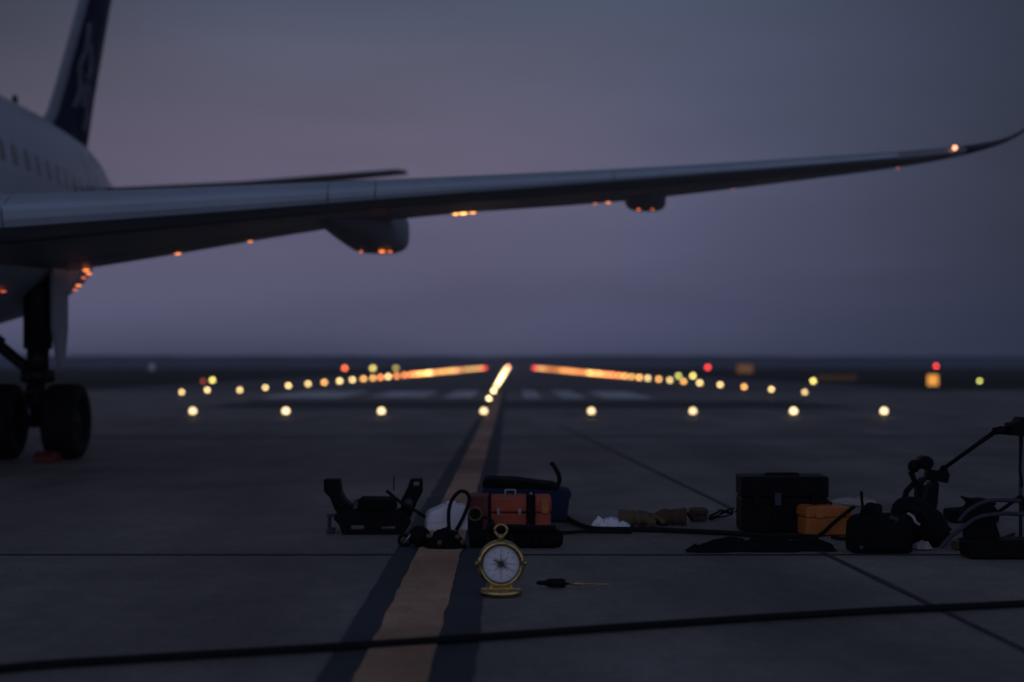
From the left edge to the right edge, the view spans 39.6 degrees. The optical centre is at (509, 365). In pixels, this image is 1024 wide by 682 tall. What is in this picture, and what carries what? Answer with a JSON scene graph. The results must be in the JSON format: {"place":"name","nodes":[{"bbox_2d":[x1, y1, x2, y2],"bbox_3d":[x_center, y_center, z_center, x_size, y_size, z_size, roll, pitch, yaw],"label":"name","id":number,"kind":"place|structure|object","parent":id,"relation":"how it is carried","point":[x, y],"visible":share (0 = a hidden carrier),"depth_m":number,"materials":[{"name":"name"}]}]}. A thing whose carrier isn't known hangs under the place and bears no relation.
{"place":"outdoors","nodes":[
{"label":"outdoors","id":0,"kind":"place"},
{"bbox_2d":[0,390,1023,681],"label":"apron","id":1,"kind":"object","parent":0,"point":[154,472],"depth_m":8.69,"materials":[{"name":"concrete"}]},
{"bbox_2d":[33,451,64,462],"bbox_3d":[-5.239,1.035,16.270,0.322,0.130,0.320,0,0,0],"label":"wheel chock","id":2,"kind":"object","parent":1,"relation":"on","point":[46,456],"visible":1,"depth_m":16.14,"materials":[{"name":"red paint"}]},
{"bbox_2d":[189,408,195,416],"bbox_3d":[-6.796,0.998,30.530,0.146,0.195,0.143,0,0,0],"label":"runway light","id":3,"kind":"object","parent":1,"relation":"on","point":[192,411],"visible":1,"depth_m":30.48,"materials":[{"name":"yellow glass"}]},
{"bbox_2d":[282,408,288,416],"bbox_3d":[-4.799,0.998,30.530,0.146,0.195,0.143,0,0,0],"label":"runway light","id":4,"kind":"object","parent":1,"relation":"on","point":[285,411],"visible":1,"depth_m":30.48,"materials":[{"name":"yellow glass"}]},
{"bbox_2d":[259,391,369,397],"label":"threshold bar","id":5,"kind":"object","parent":1,"relation":"on","point":[322,394],"visible":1,"depth_m":54.02,"materials":[{"name":"white paint"}]},
{"bbox_2d":[324,476,425,533],"bbox_3d":[-0.881,0.916,9.416,0.681,0.369,0.301,0,0,0],"label":"equipment cradle","id":6,"kind":"object","parent":1,"relation":"on","point":[373,514],"visible":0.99,"depth_m":9.32,"materials":[{"name":"black plastic"}]},
{"bbox_2d":[378,408,384,416],"bbox_3d":[-2.748,0.998,30.530,0.146,0.195,0.143,0,0,0],"label":"runway light","id":7,"kind":"object","parent":1,"relation":"on","point":[381,411],"visible":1,"depth_m":30.48,"materials":[{"name":"yellow glass"}]},
{"bbox_2d":[369,392,435,396],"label":"threshold bar","id":8,"kind":"object","parent":1,"relation":"on","point":[405,394],"visible":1,"depth_m":54.02,"materials":[{"name":"white paint"}]},
{"bbox_2d":[315,392,505,681],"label":"black line border","id":9,"kind":"object","parent":1,"relation":"on","point":[453,662],"visible":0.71,"depth_m":6.55,"materials":[{"name":"paint"}]},
{"bbox_2d":[398,533,411,545],"bbox_3d":[-0.635,1.058,8.648,0.096,0.080,0.040,0,0,17],"label":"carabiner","id":10,"kind":"object","parent":9,"relation":"on","point":[406,540],"visible":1,"depth_m":8.64,"materials":[{"name":"black metal"}]},
{"bbox_2d":[352,392,501,681],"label":"painted guide line","id":11,"kind":"object","parent":9,"relation":"on","point":[418,605],"visible":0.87,"depth_m":6.58,"materials":[{"name":"yellow paint"}]},
{"bbox_2d":[409,526,429,546],"bbox_3d":[-0.543,1.038,8.643,0.124,0.123,0.101,0,0,-14],"label":"cable drum","id":12,"kind":"object","parent":11,"relation":"on","point":[419,538],"visible":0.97,"depth_m":8.60,"materials":[{"name":"black plastic"}]},
{"bbox_2d":[424,527,466,548],"bbox_3d":[-0.383,1.031,8.555,0.260,0.130,0.185,0,0,0],"label":"tool pouch","id":13,"kind":"object","parent":11,"relation":"on","point":[445,538],"visible":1,"depth_m":8.51,"materials":[{"name":"black fabric"}]},
{"bbox_2d":[425,501,468,530],"bbox_3d":[-0.417,1.004,9.537,0.293,0.191,0.207,0,0,-7],"label":"plastic container","id":14,"kind":"object","parent":11,"relation":"on","point":[435,518],"visible":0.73,"depth_m":9.45,"materials":[{"name":"white plastic"}]},
{"bbox_2d":[447,489,470,530],"bbox_3d":[-0.337,0.957,9.412,0.168,0.279,0.054,0,0,-24],"label":"hose","id":15,"kind":"object","parent":11,"relation":"on","point":[456,494],"visible":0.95,"depth_m":9.40,"materials":[{"name":"black rubber"}]},
{"bbox_2d":[468,506,494,533],"bbox_3d":[-0.170,1.008,9.294,0.207,0.185,0.095,0,0,0],"label":"pressure gauge","id":16,"kind":"object","parent":9,"relation":"on","point":[476,517],"visible":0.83,"depth_m":9.26,"materials":[{"name":"black metal"}]},
{"bbox_2d":[480,408,486,416],"bbox_3d":[-0.550,0.998,30.530,0.146,0.195,0.143,0,0,0],"label":"runway light","id":17,"kind":"object","parent":9,"relation":"on","point":[483,411],"visible":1,"depth_m":30.48,"materials":[{"name":"yellow glass"}]},
{"bbox_2d":[445,391,478,396],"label":"threshold bar","id":18,"kind":"object","parent":1,"relation":"on","point":[463,394],"visible":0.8,"depth_m":54.02,"materials":[{"name":"white paint"}]},
{"bbox_2d":[0,554,961,554],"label":"pavement joint","id":19,"kind":"object","parent":1,"relation":"on","point":[523,554],"visible":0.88,"depth_m":8.29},
{"bbox_2d":[475,523,526,597],"bbox_3d":[-0.041,0.929,6.841,0.201,0.342,0.201,0,0,45],"label":"compass","id":20,"kind":"object","parent":1,"relation":"on","point":[500,563],"visible":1,"depth_m":6.82,"materials":[{"name":"gold metal"}]},
{"bbox_2d":[469,489,550,528],"bbox_3d":[0.001,0.971,9.628,0.558,0.274,0.298,0,0,0],"label":"toolbox","id":21,"kind":"object","parent":1,"relation":"on","point":[530,508],"visible":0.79,"depth_m":9.49,"materials":[{"name":"red paint"}]},
{"bbox_2d":[0,600,1023,672],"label":"cable","id":22,"kind":"object","parent":1,"relation":"on","point":[183,655],"visible":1,"depth_m":5.67,"materials":[{"name":"black rubber"}]},
{"bbox_2d":[0,0,1023,458],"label":"airliner","id":23,"kind":"object","parent":1,"relation":"on","point":[70,216],"visible":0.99,"depth_m":16.43,"materials":[{"name":"white paint"}]},
{"bbox_2d":[469,524,562,547],"bbox_3d":[0.040,1.031,8.597,0.573,0.149,0.160,0,0,0],"label":"tool roll","id":24,"kind":"object","parent":1,"relation":"on","point":[532,536],"visible":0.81,"depth_m":8.56,"materials":[{"name":"black fabric"}]},
{"bbox_2d":[482,461,570,521],"bbox_3d":[0.120,0.889,10.166,0.636,0.422,0.325,0,0,0],"label":"equipment bag","id":25,"kind":"object","parent":1,"relation":"on","point":[560,496],"visible":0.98,"depth_m":10.02,"materials":[{"name":"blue fabric"}]},
{"bbox_2d":[205,401,851,407],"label":"tar patch","id":26,"kind":"object","parent":1,"relation":"on","point":[526,404],"visible":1,"depth_m":40.22,"materials":[{"name":"black asphalt"}]},
{"bbox_2d":[521,391,540,397],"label":"threshold bar","id":27,"kind":"object","parent":1,"relation":"on","point":[530,394],"visible":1,"depth_m":54.02,"materials":[{"name":"white paint"}]},
{"bbox_2d":[552,391,584,397],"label":"threshold bar","id":28,"kind":"object","parent":1,"relation":"on","point":[566,394],"visible":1,"depth_m":54.02,"materials":[{"name":"white paint"}]},
{"bbox_2d":[536,578,610,587],"bbox_3d":[0.315,1.076,7.033,0.370,0.046,0.046,0,0,6],"label":"screwdriver","id":29,"kind":"object","parent":1,"relation":"on","point":[556,583],"visible":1,"depth_m":7.02,"materials":[{"name":"black plastic"}]},
{"bbox_2d":[588,408,594,416],"bbox_3d":[1.758,0.998,30.530,0.146,0.195,0.143,0,0,0],"label":"runway light","id":30,"kind":"object","parent":1,"relation":"on","point":[591,411],"visible":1,"depth_m":30.48,"materials":[{"name":"glass"}]},
{"bbox_2d":[591,516,630,526],"bbox_3d":[0.689,1.059,9.700,0.278,0.074,0.134,0,0,3],"label":"cloth","id":31,"kind":"object","parent":1,"relation":"on","point":[611,521],"visible":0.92,"depth_m":9.66,"materials":[{"name":"white fabric"}]},
{"bbox_2d":[618,509,664,526],"bbox_3d":[0.908,1.045,9.732,0.326,0.128,0.156,0,0,-6],"label":"work glove","id":32,"kind":"object","parent":31,"relation":"on","point":[632,518],"visible":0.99,"depth_m":9.71,"materials":[{"name":"brown leather"}]},
{"bbox_2d":[587,391,651,397],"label":"threshold bar","id":33,"kind":"object","parent":1,"relation":"on","point":[614,394],"visible":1,"depth_m":54.02,"materials":[{"name":"white paint"}]},
{"bbox_2d":[653,508,686,525],"bbox_3d":[1.061,1.045,9.825,0.326,0.128,0.151,0,0,-11],"label":"work glove","id":34,"kind":"object","parent":1,"relation":"on","point":[672,517],"visible":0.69,"depth_m":9.79,"materials":[{"name":"brown leather"}]},
{"bbox_2d":[689,408,695,416],"bbox_3d":[3.938,0.998,30.530,0.146,0.195,0.143,0,0,0],"label":"runway light","id":35,"kind":"object","parent":1,"relation":"on","point":[692,411],"visible":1,"depth_m":30.48,"materials":[{"name":"glass"}]},
{"bbox_2d":[567,515,818,538],"bbox_3d":[1.005,1.083,9.440,2.049,0.034,0.564,0,0,40],"label":"cable","id":36,"kind":"object","parent":1,"relation":"on","point":[694,531],"visible":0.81,"depth_m":9.28,"materials":[{"name":"black rubber"}]},
{"bbox_2d":[687,507,707,520],"bbox_3d":[1.318,1.052,10.059,0.168,0.097,0.101,0,0,-11],"label":"leather pouch","id":37,"kind":"object","parent":1,"relation":"on","point":[697,514],"visible":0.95,"depth_m":10.03,"materials":[{"name":"black leather"}]},
{"bbox_2d":[707,507,735,519],"bbox_3d":[1.557,1.035,10.186,0.278,0.129,0.152,0,0,0],"label":"wire bundle","id":38,"kind":"object","parent":1,"relation":"on","point":[726,511],"visible":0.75,"depth_m":10.17,"materials":[{"name":"black rubber"}]},
{"bbox_2d":[685,536,836,551],"bbox_3d":[1.499,1.061,8.572,0.917,0.070,0.371,0,0,0],"label":"jacket","id":39,"kind":"object","parent":1,"relation":"on","point":[765,543],"visible":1,"depth_m":8.46,"materials":[{"name":"black fabric"}]},
{"bbox_2d":[736,472,828,532],"bbox_3d":[1.820,0.906,9.499,0.572,0.389,0.341,0,0,2],"label":"hard case","id":40,"kind":"object","parent":1,"relation":"on","point":[768,502],"visible":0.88,"depth_m":9.36,"materials":[{"name":"black plastic"}]},
{"bbox_2d":[558,424,1023,649],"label":"pavement joint","id":41,"kind":"object","parent":1,"relation":"on","point":[928,602],"visible":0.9,"depth_m":7.33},
{"bbox_2d":[790,408,796,416],"bbox_3d":[6.100,0.998,30.530,0.146,0.195,0.143,0,0,0],"label":"runway light","id":42,"kind":"object","parent":1,"relation":"on","point":[793,411],"visible":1,"depth_m":30.48,"materials":[{"name":"glass"}]},
{"bbox_2d":[797,501,855,536],"bbox_3d":[2.067,0.995,9.280,0.332,0.223,0.213,0,0,-9],"label":"hard case","id":43,"kind":"object","parent":1,"relation":"on","point":[821,520],"visible":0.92,"depth_m":9.21,"materials":[{"name":"orange plastic"}]},
{"bbox_2d":[845,491,912,552],"bbox_3d":[2.195,0.921,8.439,0.365,0.364,0.279,0,0,0],"label":"shoulder bag","id":44,"kind":"object","parent":1,"relation":"on","point":[871,527],"visible":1,"depth_m":8.34,"materials":[{"name":"black fabric"}]},
{"bbox_2d":[907,512,919,525],"bbox_3d":[2.344,0.889,8.223,0.078,0.079,0.064,0,0,0],"label":"rope","id":45,"kind":"object","parent":44,"relation":"hanging from","point":[914,518],"visible":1,"depth_m":8.21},
{"bbox_2d":[881,408,887,416],"bbox_3d":[8.041,0.998,30.530,0.146,0.195,0.143,0,0,0],"label":"runway light","id":46,"kind":"object","parent":1,"relation":"on","point":[884,411],"visible":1,"depth_m":30.48,"materials":[{"name":"glass"}]},
{"bbox_2d":[902,481,929,518],"bbox_3d":[2.524,0.922,8.835,0.142,0.349,0.816,0,0,36],"label":"cable","id":47,"kind":"object","parent":1,"relation":"on","point":[923,498],"visible":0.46,"depth_m":8.93,"materials":[{"name":"black rubber"}]},
{"bbox_2d":[891,496,949,546],"bbox_3d":[2.537,0.956,8.756,0.353,0.300,0.379,0,0,0],"label":"backpack","id":48,"kind":"object","parent":1,"relation":"on","point":[932,529],"visible":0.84,"depth_m":8.65,"materials":[{"name":"black fabric"}]},
{"bbox_2d":[912,540,931,549],"bbox_3d":[2.485,1.073,8.555,0.121,0.046,0.147,0,0,0],"label":"rag","id":49,"kind":"object","parent":1,"relation":"on","point":[922,544],"visible":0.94,"depth_m":8.52,"materials":[{"name":"fabric"}]},
{"bbox_2d":[902,455,951,530],"bbox_3d":[2.785,0.855,9.425,0.363,0.514,0.337,0,0,0],"label":"survey instrument","id":50,"kind":"object","parent":1,"relation":"on","point":[926,464],"visible":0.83,"depth_m":9.42,"materials":[{"name":"black plastic"}]},
{"bbox_2d":[943,496,998,521],"bbox_3d":[3.268,1.015,10.053,0.339,0.173,0.261,0,0,0],"label":"duffel bag","id":51,"kind":"object","parent":1,"relation":"on","point":[952,514],"visible":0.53,"depth_m":9.98,"materials":[{"name":"black fabric"}]},
{"bbox_2d":[939,498,1023,558],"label":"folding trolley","id":52,"kind":"object","parent":1,"relation":"on","point":[982,539],"visible":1,"depth_m":8.18,"materials":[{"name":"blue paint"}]},
{"bbox_2d":[940,417,1023,535],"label":"boom stand","id":53,"kind":"object","parent":1,"relation":"on","point":[1014,426],"visible":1,"depth_m":8.93,"materials":[{"name":"blue paint"}]},
{"bbox_2d":[956,533,1014,539],"bbox_3d":[2.982,1.090,8.962,0.763,0.020,0.163,0,0,-38],"label":"cable","id":54,"kind":"object","parent":1,"relation":"on","point":[1011,534],"visible":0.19,"depth_m":9.06,"materials":[{"name":"black rubber"}]},
{"bbox_2d":[0,367,1023,389],"bbox_3d":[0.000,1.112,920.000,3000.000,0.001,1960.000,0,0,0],"label":"grass field","id":55,"kind":"structure","parent":0,"point":[950,378],"depth_m":180.69,"materials":[{"name":"green plant"}]},
{"bbox_2d":[149,364,153,376],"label":"marker board","id":56,"kind":"object","parent":55,"relation":"on","point":[151,366],"visible":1,"depth_m":139.97,"materials":[{"name":"white plastic"}]},
{"bbox_2d":[736,364,752,375],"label":"airfield sign","id":57,"kind":"object","parent":55,"relation":"on","point":[744,368],"visible":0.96,"depth_m":149.97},
{"bbox_2d":[816,376,856,381],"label":"barrier","id":58,"kind":"object","parent":55,"relation":"on","point":[835,378],"visible":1,"depth_m":94.95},
{"bbox_2d":[926,374,938,385],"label":"airfield sign","id":59,"kind":"object","parent":55,"relation":"on","point":[932,379],"visible":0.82,"depth_m":79.95,"materials":[{"name":"orange plastic"}]},
{"bbox_2d":[0,355,1023,366],"bbox_3d":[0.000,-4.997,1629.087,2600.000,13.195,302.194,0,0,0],"label":"hills","id":60,"kind":"structure","parent":0,"point":[507,361],"depth_m":1504.34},
{"bbox_2d":[0,0,1023,356],"label":"sky","id":61,"kind":"structure","parent":0,"point":[925,259],"materials":[{"name":"purple"}]},
{"bbox_2d":[87,368,953,391],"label":"runway","id":62,"kind":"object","parent":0,"point":[515,380],"visible":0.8,"depth_m":83.42,"materials":[{"name":"grey asphalt"}]},
{"bbox_2d":[831,497,876,505],"bbox_3d":[2.722,1.075,11.248,0.369,0.054,0.224,0,0,0],"label":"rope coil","id":63,"kind":"object","parent":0,"point":[856,501],"visible":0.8,"depth_m":11.16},
{"bbox_2d":[951,540,959,549],"bbox_3d":[2.691,1.074,8.517,0.069,0.051,0.074,0,0,-11],"label":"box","id":64,"kind":"object","parent":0,"point":[955,544],"visible":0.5,"depth_m":8.50,"materials":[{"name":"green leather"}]}
]}

